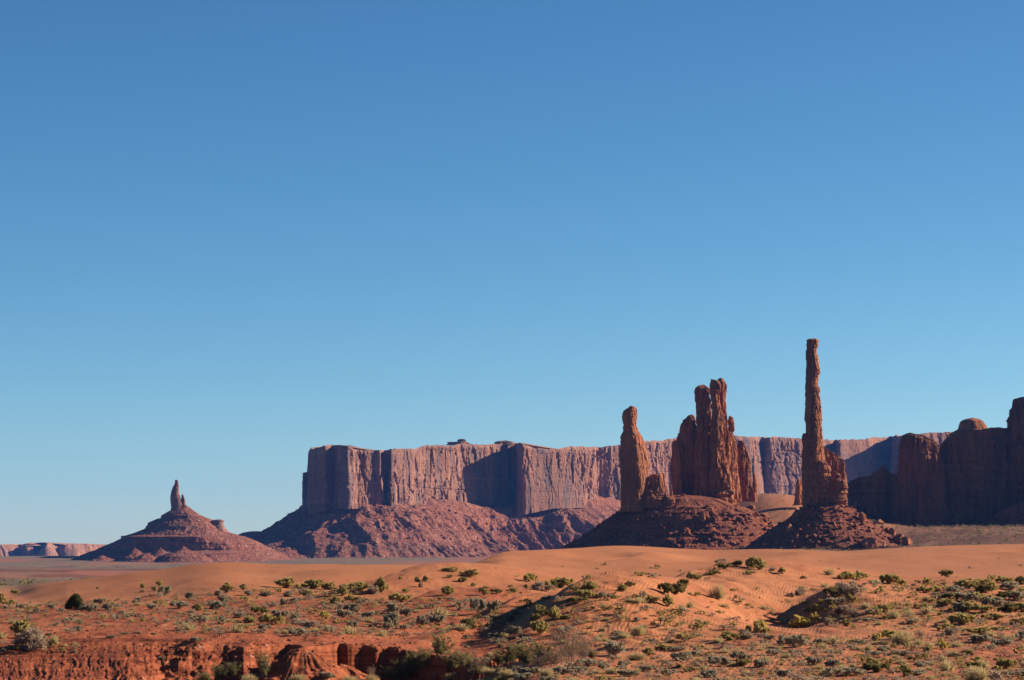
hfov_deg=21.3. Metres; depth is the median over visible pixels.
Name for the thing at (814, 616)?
rabbitbrush
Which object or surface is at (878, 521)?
boulder
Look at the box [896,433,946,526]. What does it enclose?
rock tower
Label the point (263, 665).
tamarisk
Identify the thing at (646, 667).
sagebrush
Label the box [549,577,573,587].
rabbitbrush
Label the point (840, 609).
dry shrub
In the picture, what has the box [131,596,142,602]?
dry shrub
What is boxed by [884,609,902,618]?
grass tuft
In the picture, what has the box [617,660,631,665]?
sagebrush
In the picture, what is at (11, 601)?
rabbitbrush
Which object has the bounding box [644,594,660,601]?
rabbitbrush
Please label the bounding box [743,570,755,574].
rabbitbrush
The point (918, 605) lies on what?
dark shrub
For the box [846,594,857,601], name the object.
rabbitbrush
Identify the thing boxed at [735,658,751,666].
dark shrub
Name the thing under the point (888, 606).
rabbitbrush
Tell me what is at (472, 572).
rabbitbrush
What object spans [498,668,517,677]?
grass tuft
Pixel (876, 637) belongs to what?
rabbitbrush
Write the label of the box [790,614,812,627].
rabbitbrush
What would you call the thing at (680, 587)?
dark shrub
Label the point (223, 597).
dry shrub
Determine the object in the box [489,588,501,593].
dark shrub
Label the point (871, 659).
rabbitbrush
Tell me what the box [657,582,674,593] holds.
dark shrub
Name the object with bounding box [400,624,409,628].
sagebrush
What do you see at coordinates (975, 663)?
rabbitbrush
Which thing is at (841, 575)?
rabbitbrush
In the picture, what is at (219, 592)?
dry shrub
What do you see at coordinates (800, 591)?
dry shrub
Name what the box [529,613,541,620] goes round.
dark shrub
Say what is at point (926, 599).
rabbitbrush
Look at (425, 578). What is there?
rabbitbrush
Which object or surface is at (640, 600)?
grass tuft
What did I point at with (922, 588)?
rabbitbrush
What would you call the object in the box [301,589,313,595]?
rabbitbrush
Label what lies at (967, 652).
dark shrub
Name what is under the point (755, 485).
rock pinnacle
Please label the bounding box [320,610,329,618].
rabbitbrush
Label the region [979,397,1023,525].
butte
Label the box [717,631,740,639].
rabbitbrush
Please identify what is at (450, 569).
rabbitbrush
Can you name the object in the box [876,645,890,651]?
sagebrush
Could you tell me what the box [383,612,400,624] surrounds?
sagebrush
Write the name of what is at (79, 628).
sagebrush
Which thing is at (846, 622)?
rabbitbrush
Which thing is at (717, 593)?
grass tuft
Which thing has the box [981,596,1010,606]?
sagebrush
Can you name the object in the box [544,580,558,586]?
dark shrub
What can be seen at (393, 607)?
sagebrush
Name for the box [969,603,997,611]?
rabbitbrush
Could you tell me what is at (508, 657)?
tamarisk
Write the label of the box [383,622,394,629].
sagebrush
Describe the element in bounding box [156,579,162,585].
rabbitbrush
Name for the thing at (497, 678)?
rabbitbrush
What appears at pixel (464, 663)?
tamarisk
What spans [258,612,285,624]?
rabbitbrush
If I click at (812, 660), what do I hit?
sagebrush
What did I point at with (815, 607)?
rabbitbrush
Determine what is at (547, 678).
sagebrush
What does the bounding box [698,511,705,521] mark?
boulder
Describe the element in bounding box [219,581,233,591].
rabbitbrush
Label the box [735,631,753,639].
dry shrub
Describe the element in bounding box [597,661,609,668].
sagebrush
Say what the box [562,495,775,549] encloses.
hill
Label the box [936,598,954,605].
rabbitbrush
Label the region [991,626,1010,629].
rabbitbrush
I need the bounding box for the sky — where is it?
[0,0,1023,543]
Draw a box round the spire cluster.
[670,378,754,505]
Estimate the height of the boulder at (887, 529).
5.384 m
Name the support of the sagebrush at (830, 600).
on the ground
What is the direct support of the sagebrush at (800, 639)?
on the ground
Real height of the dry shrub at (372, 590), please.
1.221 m
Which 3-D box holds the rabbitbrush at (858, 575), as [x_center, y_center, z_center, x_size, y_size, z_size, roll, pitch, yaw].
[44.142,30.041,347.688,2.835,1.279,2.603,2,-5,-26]
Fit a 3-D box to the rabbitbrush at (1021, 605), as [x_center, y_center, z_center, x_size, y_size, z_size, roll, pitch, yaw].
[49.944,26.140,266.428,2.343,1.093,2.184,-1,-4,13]
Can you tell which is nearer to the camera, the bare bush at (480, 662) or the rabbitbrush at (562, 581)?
the bare bush at (480, 662)
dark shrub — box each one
[250,605,269,614]
[460,618,474,625]
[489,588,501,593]
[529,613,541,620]
[534,609,549,615]
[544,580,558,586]
[565,596,588,602]
[624,581,634,585]
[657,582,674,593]
[671,582,686,593]
[677,578,688,586]
[704,569,720,574]
[717,563,732,568]
[729,560,742,565]
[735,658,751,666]
[822,586,842,596]
[860,661,891,671]
[913,603,929,608]
[938,570,953,576]
[940,593,959,598]
[960,650,973,654]
[974,584,992,592]
[995,590,1011,598]
[996,603,1019,611]
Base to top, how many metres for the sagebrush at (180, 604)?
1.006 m
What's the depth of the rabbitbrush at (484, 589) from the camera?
288.17 m
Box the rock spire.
[619,406,648,511]
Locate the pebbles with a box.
[0,560,1022,679]
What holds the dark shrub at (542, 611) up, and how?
on the ground
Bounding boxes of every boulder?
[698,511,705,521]
[786,523,792,531]
[792,512,799,518]
[858,512,865,520]
[860,537,877,548]
[873,519,883,524]
[884,527,892,532]
[890,528,895,535]
[892,534,903,544]
[901,536,912,545]
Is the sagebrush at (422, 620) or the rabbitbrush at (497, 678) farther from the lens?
the sagebrush at (422, 620)
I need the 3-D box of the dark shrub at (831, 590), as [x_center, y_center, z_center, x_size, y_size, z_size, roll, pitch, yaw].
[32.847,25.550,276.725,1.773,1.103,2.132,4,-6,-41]
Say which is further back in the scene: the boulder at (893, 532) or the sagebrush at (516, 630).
the boulder at (893, 532)
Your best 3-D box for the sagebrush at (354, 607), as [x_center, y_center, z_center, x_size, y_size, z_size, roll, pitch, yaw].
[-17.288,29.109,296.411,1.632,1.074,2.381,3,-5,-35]
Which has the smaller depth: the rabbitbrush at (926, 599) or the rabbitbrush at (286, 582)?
the rabbitbrush at (926, 599)
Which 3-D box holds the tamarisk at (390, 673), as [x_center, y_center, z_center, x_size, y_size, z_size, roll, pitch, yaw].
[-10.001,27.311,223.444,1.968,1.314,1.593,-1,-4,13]
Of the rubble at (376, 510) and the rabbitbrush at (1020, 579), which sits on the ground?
the rabbitbrush at (1020, 579)
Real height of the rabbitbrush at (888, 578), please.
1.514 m
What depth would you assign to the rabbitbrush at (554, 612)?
240.42 m
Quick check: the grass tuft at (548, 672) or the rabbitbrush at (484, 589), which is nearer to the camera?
the grass tuft at (548, 672)
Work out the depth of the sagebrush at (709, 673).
173.60 m
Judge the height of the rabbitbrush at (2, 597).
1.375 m
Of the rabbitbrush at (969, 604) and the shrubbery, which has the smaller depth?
the rabbitbrush at (969, 604)
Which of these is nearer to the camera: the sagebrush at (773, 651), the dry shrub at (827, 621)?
the sagebrush at (773, 651)
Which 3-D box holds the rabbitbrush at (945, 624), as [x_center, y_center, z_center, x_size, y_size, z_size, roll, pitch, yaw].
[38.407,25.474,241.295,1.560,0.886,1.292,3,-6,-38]
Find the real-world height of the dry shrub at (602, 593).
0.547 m
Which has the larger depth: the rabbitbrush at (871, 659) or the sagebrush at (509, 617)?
the sagebrush at (509, 617)
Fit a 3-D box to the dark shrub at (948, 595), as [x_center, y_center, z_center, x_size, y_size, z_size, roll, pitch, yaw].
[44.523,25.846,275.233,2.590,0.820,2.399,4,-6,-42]
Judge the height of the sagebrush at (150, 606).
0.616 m
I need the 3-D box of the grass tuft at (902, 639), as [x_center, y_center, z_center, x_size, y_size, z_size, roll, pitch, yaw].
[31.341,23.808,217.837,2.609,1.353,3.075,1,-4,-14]
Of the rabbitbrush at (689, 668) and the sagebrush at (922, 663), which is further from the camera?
the sagebrush at (922, 663)
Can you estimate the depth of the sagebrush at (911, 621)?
249.49 m
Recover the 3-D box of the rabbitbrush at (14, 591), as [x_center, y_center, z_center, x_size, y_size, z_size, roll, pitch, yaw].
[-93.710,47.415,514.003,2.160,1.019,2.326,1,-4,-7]
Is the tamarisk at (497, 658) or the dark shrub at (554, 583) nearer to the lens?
the tamarisk at (497, 658)
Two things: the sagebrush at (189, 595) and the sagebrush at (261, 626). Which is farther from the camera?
the sagebrush at (189, 595)
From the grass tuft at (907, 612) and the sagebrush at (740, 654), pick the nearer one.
the sagebrush at (740, 654)
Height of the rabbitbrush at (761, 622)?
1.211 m
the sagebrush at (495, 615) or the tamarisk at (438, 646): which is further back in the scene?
the sagebrush at (495, 615)
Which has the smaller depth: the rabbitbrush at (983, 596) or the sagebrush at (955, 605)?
the sagebrush at (955, 605)
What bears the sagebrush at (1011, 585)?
on the ground
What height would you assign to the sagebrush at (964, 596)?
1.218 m
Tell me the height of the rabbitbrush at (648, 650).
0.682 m
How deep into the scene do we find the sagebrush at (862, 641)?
219.52 m
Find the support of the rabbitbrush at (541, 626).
on the ground
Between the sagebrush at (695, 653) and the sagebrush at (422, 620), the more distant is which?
the sagebrush at (422, 620)
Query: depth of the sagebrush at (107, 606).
307.25 m
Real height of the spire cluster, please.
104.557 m
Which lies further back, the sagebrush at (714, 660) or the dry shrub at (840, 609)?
the dry shrub at (840, 609)
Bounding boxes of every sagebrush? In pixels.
[8,645,18,649]
[15,603,25,608]
[73,625,82,630]
[79,604,98,611]
[93,598,105,603]
[101,603,112,609]
[147,604,157,608]
[157,585,171,594]
[169,600,189,608]
[185,591,192,599]
[190,636,202,641]
[208,600,228,608]
[232,612,246,617]
[257,624,271,628]
[258,591,272,596]
[271,609,290,616]
[280,598,286,603]
[287,627,306,635]
[290,613,297,619]
[318,672,335,679]
[336,609,351,616]
[343,603,361,611]
[347,620,358,627]
[361,611,374,617]
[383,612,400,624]
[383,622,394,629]
[386,602,399,612]
[399,607,411,615]
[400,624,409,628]
[416,615,429,624]
[427,614,446,625]
[469,596,486,612]
[486,600,500,609]
[489,614,501,617]
[505,613,513,620]
[510,608,519,613]
[511,626,522,634]
[513,672,532,679]
[520,666,539,673]
[539,676,557,679]
[553,665,570,673]
[569,666,588,671]
[577,658,596,665]
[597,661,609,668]
[604,640,625,655]
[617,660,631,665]
[617,670,639,676]
[639,665,657,670]
[661,669,678,674]
[666,646,685,650]
[670,651,691,658]
[691,650,700,656]
[700,669,718,676]
[707,656,733,666]
[730,650,752,659]
[753,658,770,666]
[765,648,783,654]
[775,633,808,647]
[776,669,790,676]
[806,656,822,664]
[813,638,827,643]
[822,597,844,604]
[822,667,866,675]
[823,658,839,667]
[854,639,867,643]
[861,617,874,621]
[864,609,879,613]
[865,650,881,655]
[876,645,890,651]
[889,650,911,653]
[905,619,918,623]
[908,669,925,674]
[912,660,930,666]
[945,585,964,591]
[950,602,968,609]
[952,591,981,601]
[967,634,993,642]
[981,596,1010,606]
[990,638,1013,645]
[1000,581,1018,589]
[1005,670,1023,676]
[1008,590,1023,601]
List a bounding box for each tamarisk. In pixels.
[195,671,214,679]
[209,664,228,679]
[222,661,241,678]
[252,651,271,676]
[378,666,401,678]
[391,659,414,678]
[404,647,419,674]
[415,646,435,669]
[430,628,456,657]
[441,648,459,670]
[451,650,474,670]
[487,651,506,664]
[496,641,523,664]
[508,642,538,664]
[530,637,560,661]
[587,648,598,658]
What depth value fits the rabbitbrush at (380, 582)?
325.25 m
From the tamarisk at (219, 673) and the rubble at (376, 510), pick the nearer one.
the tamarisk at (219, 673)
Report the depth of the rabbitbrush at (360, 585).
326.23 m
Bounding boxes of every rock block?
[642,473,674,506]
[793,479,801,504]
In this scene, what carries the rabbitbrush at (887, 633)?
on the ground
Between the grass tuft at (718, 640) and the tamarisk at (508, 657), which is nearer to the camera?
the tamarisk at (508, 657)
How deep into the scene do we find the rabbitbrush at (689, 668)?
180.19 m
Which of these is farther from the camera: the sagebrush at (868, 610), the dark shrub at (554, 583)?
the dark shrub at (554, 583)
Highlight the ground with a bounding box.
[0,494,1023,679]
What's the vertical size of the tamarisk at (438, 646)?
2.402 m
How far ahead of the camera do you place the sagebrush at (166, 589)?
361.42 m
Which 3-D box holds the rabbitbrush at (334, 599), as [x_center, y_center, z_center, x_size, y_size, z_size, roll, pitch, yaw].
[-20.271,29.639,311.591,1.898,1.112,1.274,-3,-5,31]
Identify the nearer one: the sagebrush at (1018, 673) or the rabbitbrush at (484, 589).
the sagebrush at (1018, 673)
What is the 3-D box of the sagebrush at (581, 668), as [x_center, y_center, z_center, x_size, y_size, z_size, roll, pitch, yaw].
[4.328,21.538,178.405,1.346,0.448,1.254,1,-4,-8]
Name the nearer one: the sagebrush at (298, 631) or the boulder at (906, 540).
the sagebrush at (298, 631)
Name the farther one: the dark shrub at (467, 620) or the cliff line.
the cliff line
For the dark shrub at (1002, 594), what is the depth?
280.62 m
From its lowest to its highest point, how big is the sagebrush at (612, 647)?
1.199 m
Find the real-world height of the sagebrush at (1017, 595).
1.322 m
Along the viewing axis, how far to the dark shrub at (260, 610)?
282.18 m
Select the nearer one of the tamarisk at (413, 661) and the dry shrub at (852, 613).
the tamarisk at (413, 661)
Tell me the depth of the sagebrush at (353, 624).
250.16 m
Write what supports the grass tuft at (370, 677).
on the ground
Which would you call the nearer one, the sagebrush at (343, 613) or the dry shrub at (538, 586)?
the sagebrush at (343, 613)
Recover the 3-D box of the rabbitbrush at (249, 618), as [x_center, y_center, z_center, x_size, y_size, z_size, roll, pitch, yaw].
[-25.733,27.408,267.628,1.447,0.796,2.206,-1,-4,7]
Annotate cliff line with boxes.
[0,542,106,555]
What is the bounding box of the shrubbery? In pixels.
[0,492,1023,584]
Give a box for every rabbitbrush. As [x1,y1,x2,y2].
[0,593,6,599]
[6,598,15,604]
[8,618,31,633]
[10,589,20,593]
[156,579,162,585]
[192,603,203,610]
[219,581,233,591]
[239,583,247,589]
[242,615,257,622]
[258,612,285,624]
[273,577,300,587]
[300,579,324,588]
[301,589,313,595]
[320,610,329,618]
[321,581,338,589]
[329,594,341,603]
[337,585,349,595]
[344,593,362,601]
[348,581,368,590]
[373,575,388,591]
[388,592,411,601]
[422,575,428,581]
[441,566,459,571]
[441,585,453,595]
[457,577,467,581]
[459,568,479,576]
[478,585,489,594]
[491,675,505,679]
[506,587,517,592]
[523,572,538,581]
[530,620,549,633]
[547,605,561,618]
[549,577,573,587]
[561,614,572,618]
[569,585,578,590]
[574,589,595,597]
[578,579,597,589]
[616,583,627,591]
[641,647,654,655]
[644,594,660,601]
[653,643,669,649]
[662,593,674,606]
[683,665,696,670]
[690,573,702,579]
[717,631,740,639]
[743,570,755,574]
[745,556,758,568]
[745,619,766,631]
[753,557,766,569]
[753,624,771,634]
[777,566,785,573]
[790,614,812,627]
[802,606,810,612]
[810,602,820,611]
[810,612,819,622]
[837,573,848,578]
[838,619,854,625]
[842,570,855,578]
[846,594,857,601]
[851,570,869,579]
[863,657,879,663]
[871,629,900,639]
[871,634,880,640]
[872,603,894,611]
[879,573,900,583]
[897,662,910,670]
[916,585,934,592]
[922,596,936,602]
[923,646,932,650]
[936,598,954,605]
[937,622,952,630]
[938,637,949,649]
[947,612,976,624]
[954,578,979,587]
[960,600,973,610]
[960,626,992,632]
[965,661,980,666]
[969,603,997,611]
[971,578,991,584]
[975,591,993,600]
[985,612,1005,619]
[986,581,999,590]
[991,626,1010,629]
[994,575,1015,582]
[995,658,1017,668]
[1009,617,1023,623]
[1013,602,1023,611]
[1014,575,1023,583]
[1016,586,1023,591]
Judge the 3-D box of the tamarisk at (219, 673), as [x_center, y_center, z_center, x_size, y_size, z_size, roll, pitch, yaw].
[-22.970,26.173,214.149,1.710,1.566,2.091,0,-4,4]
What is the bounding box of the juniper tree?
[64,592,84,609]
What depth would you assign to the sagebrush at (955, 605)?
264.94 m
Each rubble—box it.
[266,500,603,557]
[562,494,894,550]
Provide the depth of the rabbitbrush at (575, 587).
253.84 m
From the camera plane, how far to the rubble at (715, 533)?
1993.26 m
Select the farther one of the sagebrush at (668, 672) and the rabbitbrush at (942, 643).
the rabbitbrush at (942, 643)
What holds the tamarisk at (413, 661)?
on the ground
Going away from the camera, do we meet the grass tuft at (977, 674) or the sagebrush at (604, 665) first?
the grass tuft at (977, 674)
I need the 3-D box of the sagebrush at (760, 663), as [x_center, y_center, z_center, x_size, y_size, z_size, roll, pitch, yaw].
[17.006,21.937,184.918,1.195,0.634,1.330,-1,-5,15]
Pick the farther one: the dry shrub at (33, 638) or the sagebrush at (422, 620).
the sagebrush at (422, 620)
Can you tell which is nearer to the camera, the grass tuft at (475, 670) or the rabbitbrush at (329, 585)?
the grass tuft at (475, 670)
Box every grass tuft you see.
[239,673,257,679]
[288,674,308,679]
[340,675,360,679]
[363,673,380,679]
[443,672,454,679]
[466,665,490,672]
[480,666,496,675]
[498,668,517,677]
[538,668,554,676]
[617,632,633,638]
[625,598,637,601]
[625,652,651,660]
[628,623,647,635]
[635,597,646,603]
[686,601,694,608]
[706,582,726,599]
[710,637,723,642]
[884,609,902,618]
[888,630,915,644]
[904,609,915,615]
[959,664,990,679]
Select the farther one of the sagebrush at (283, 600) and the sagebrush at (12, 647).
the sagebrush at (283, 600)
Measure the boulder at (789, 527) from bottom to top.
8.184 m
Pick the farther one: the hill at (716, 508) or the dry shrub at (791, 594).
the hill at (716, 508)
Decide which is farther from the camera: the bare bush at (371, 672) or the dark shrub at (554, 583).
the dark shrub at (554, 583)
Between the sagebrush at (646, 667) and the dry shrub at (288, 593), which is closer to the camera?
the sagebrush at (646, 667)
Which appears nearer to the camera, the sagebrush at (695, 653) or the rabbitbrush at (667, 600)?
the sagebrush at (695, 653)
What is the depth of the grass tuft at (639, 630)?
232.01 m
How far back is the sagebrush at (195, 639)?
220.63 m
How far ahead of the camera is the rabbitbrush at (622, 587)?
253.31 m
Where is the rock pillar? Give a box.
[801,338,847,506]
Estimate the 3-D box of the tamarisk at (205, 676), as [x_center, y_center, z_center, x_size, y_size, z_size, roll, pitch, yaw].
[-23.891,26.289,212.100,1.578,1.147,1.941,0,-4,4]
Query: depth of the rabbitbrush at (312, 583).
366.00 m
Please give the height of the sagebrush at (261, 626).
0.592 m
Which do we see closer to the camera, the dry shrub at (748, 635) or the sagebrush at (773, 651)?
the sagebrush at (773, 651)
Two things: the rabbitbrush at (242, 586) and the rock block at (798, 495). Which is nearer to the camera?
the rabbitbrush at (242, 586)
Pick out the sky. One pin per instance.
(239, 239)
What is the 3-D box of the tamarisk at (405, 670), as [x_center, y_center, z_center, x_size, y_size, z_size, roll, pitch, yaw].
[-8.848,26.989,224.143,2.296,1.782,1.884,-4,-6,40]
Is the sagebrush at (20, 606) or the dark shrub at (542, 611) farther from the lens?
the sagebrush at (20, 606)
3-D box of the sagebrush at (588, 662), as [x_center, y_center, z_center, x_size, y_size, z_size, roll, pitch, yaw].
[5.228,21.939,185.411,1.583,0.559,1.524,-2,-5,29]
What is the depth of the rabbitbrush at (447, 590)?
287.07 m
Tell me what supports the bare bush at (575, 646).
on the ground
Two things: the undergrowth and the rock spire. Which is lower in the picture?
the undergrowth
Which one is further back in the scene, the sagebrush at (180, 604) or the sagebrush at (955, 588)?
the sagebrush at (180, 604)
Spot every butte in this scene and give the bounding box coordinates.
[71,480,293,562]
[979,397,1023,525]
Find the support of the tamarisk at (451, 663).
on the ground
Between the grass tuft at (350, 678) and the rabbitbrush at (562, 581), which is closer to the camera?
the grass tuft at (350, 678)
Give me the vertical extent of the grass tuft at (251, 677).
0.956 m
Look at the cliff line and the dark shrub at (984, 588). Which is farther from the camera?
the cliff line
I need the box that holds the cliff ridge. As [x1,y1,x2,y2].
[844,418,1010,526]
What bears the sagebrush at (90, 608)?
on the ground
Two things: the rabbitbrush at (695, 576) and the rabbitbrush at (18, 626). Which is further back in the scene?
the rabbitbrush at (695, 576)
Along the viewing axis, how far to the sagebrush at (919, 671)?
175.23 m
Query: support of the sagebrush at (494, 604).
on the ground
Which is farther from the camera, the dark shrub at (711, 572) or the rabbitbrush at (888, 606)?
the dark shrub at (711, 572)
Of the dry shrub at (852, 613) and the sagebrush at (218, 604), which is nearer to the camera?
the dry shrub at (852, 613)
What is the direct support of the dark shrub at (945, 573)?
on the ground
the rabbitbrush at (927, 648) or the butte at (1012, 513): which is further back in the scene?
the butte at (1012, 513)
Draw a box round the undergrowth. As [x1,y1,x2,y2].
[0,557,1023,679]
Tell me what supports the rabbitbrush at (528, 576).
on the ground
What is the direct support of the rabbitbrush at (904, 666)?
on the ground
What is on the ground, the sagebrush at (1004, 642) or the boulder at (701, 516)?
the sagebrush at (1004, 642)
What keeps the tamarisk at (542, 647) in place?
on the ground
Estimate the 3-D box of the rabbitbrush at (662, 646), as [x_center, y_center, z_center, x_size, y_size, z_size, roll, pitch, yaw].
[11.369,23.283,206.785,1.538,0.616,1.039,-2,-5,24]
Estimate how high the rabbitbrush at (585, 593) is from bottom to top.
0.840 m
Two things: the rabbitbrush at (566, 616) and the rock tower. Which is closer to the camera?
the rabbitbrush at (566, 616)
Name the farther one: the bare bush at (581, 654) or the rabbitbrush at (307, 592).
the rabbitbrush at (307, 592)
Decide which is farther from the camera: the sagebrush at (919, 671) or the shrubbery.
the shrubbery
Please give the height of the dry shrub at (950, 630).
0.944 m
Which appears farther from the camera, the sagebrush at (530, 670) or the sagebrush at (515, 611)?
the sagebrush at (515, 611)
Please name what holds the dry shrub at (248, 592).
on the ground
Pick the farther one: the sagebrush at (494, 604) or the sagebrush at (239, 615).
the sagebrush at (239, 615)
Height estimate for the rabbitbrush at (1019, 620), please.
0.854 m
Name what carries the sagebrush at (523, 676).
on the ground
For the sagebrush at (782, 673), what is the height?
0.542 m
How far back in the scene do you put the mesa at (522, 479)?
5358.75 m
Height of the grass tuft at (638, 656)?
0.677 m
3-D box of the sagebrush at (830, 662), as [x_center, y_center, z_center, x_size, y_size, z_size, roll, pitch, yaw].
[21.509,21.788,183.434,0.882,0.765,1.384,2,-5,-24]
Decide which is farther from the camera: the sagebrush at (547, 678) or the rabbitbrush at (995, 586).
the rabbitbrush at (995, 586)
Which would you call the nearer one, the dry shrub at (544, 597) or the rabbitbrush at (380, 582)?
the dry shrub at (544, 597)
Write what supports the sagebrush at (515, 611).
on the ground
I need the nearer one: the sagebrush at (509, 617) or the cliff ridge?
the sagebrush at (509, 617)
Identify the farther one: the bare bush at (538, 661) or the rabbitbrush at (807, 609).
the rabbitbrush at (807, 609)
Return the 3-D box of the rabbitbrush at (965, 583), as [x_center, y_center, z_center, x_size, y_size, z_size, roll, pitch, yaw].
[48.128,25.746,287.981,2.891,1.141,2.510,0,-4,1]
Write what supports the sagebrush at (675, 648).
on the ground
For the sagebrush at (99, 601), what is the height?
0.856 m
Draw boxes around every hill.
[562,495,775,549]
[745,503,898,550]
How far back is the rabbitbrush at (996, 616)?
254.56 m
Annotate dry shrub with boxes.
[10,626,47,650]
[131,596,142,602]
[214,589,222,595]
[216,593,233,600]
[244,590,252,595]
[283,590,293,596]
[291,618,322,626]
[367,585,378,593]
[529,580,556,590]
[539,595,551,599]
[598,591,610,596]
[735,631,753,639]
[756,633,775,639]
[785,592,795,596]
[794,587,806,595]
[824,617,834,625]
[833,604,848,613]
[835,579,860,596]
[847,608,860,616]
[943,625,961,634]
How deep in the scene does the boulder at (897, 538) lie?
1963.38 m
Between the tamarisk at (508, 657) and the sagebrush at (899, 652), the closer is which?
the sagebrush at (899, 652)
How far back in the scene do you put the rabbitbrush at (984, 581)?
292.44 m
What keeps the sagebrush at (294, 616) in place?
on the ground
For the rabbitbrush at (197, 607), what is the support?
on the ground
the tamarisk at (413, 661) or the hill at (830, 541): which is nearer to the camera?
the tamarisk at (413, 661)
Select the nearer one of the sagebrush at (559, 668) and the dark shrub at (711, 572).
the sagebrush at (559, 668)
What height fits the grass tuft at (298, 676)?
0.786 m
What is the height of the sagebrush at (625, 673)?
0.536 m
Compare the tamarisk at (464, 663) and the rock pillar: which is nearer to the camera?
the tamarisk at (464, 663)
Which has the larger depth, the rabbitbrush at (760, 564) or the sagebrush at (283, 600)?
the rabbitbrush at (760, 564)
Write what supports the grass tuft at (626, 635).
on the ground
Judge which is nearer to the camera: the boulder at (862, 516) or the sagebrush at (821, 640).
the sagebrush at (821, 640)
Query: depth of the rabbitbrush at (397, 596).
312.20 m
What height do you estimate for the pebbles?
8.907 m
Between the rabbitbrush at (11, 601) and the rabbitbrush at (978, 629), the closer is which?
the rabbitbrush at (978, 629)
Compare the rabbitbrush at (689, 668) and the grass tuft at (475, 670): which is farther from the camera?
the grass tuft at (475, 670)
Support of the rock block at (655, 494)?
on the hill at (716, 508)
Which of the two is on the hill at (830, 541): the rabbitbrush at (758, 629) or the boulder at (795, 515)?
the boulder at (795, 515)
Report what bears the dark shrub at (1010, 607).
on the ground
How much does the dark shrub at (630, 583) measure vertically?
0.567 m
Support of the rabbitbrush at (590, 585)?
on the ground
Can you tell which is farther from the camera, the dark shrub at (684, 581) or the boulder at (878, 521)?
the boulder at (878, 521)
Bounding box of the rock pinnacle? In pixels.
[752,473,757,501]
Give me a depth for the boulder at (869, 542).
1939.38 m
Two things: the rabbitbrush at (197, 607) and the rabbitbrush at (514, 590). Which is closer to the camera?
the rabbitbrush at (197, 607)
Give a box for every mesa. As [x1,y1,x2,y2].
[238,436,778,557]
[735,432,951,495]
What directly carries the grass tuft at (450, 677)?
on the ground
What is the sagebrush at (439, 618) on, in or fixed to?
on the ground
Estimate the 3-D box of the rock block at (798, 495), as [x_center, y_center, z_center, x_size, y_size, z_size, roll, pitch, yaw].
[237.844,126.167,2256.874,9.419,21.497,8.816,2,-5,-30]
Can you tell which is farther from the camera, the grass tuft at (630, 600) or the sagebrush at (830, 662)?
the grass tuft at (630, 600)
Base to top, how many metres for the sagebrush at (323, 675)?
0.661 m
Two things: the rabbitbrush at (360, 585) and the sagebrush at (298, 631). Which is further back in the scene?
the rabbitbrush at (360, 585)
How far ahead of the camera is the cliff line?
8930.20 m
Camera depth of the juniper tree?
311.31 m
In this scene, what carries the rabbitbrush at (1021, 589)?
on the ground
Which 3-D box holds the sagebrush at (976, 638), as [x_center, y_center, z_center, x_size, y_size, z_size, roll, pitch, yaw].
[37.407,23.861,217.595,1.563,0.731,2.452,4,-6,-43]
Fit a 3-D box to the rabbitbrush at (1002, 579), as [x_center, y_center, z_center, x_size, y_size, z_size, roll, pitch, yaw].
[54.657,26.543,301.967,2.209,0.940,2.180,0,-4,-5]
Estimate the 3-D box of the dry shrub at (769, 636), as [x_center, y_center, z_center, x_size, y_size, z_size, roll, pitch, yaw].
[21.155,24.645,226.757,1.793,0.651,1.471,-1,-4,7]
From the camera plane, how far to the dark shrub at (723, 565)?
330.58 m
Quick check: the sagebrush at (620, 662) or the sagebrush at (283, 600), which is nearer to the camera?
the sagebrush at (620, 662)
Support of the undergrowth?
on the ground
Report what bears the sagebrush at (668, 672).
on the ground
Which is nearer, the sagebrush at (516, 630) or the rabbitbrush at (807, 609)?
the sagebrush at (516, 630)
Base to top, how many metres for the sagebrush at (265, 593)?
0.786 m
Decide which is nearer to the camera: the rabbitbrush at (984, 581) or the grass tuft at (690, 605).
the grass tuft at (690, 605)
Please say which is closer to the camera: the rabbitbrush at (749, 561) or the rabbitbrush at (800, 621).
the rabbitbrush at (800, 621)
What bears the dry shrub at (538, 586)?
on the ground
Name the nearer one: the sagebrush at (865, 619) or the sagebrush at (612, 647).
the sagebrush at (612, 647)
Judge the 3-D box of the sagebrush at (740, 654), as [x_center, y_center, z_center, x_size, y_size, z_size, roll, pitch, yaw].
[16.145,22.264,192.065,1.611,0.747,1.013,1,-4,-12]
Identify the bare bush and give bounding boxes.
[366,667,374,675]
[461,653,493,669]
[529,653,552,666]
[535,643,573,665]
[549,627,587,661]
[573,637,594,658]
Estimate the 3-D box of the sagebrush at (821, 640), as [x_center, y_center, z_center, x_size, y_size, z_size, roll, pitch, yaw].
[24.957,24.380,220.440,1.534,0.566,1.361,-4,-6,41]
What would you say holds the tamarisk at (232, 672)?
on the ground
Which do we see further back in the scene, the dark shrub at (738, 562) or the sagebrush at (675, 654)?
the dark shrub at (738, 562)
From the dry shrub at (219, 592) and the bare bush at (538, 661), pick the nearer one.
the bare bush at (538, 661)
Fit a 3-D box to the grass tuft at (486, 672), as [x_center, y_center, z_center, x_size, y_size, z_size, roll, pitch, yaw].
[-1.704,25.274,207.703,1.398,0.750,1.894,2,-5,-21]
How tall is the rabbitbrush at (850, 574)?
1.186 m
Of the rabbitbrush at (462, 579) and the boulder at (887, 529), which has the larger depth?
the boulder at (887, 529)
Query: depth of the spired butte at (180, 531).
4610.73 m

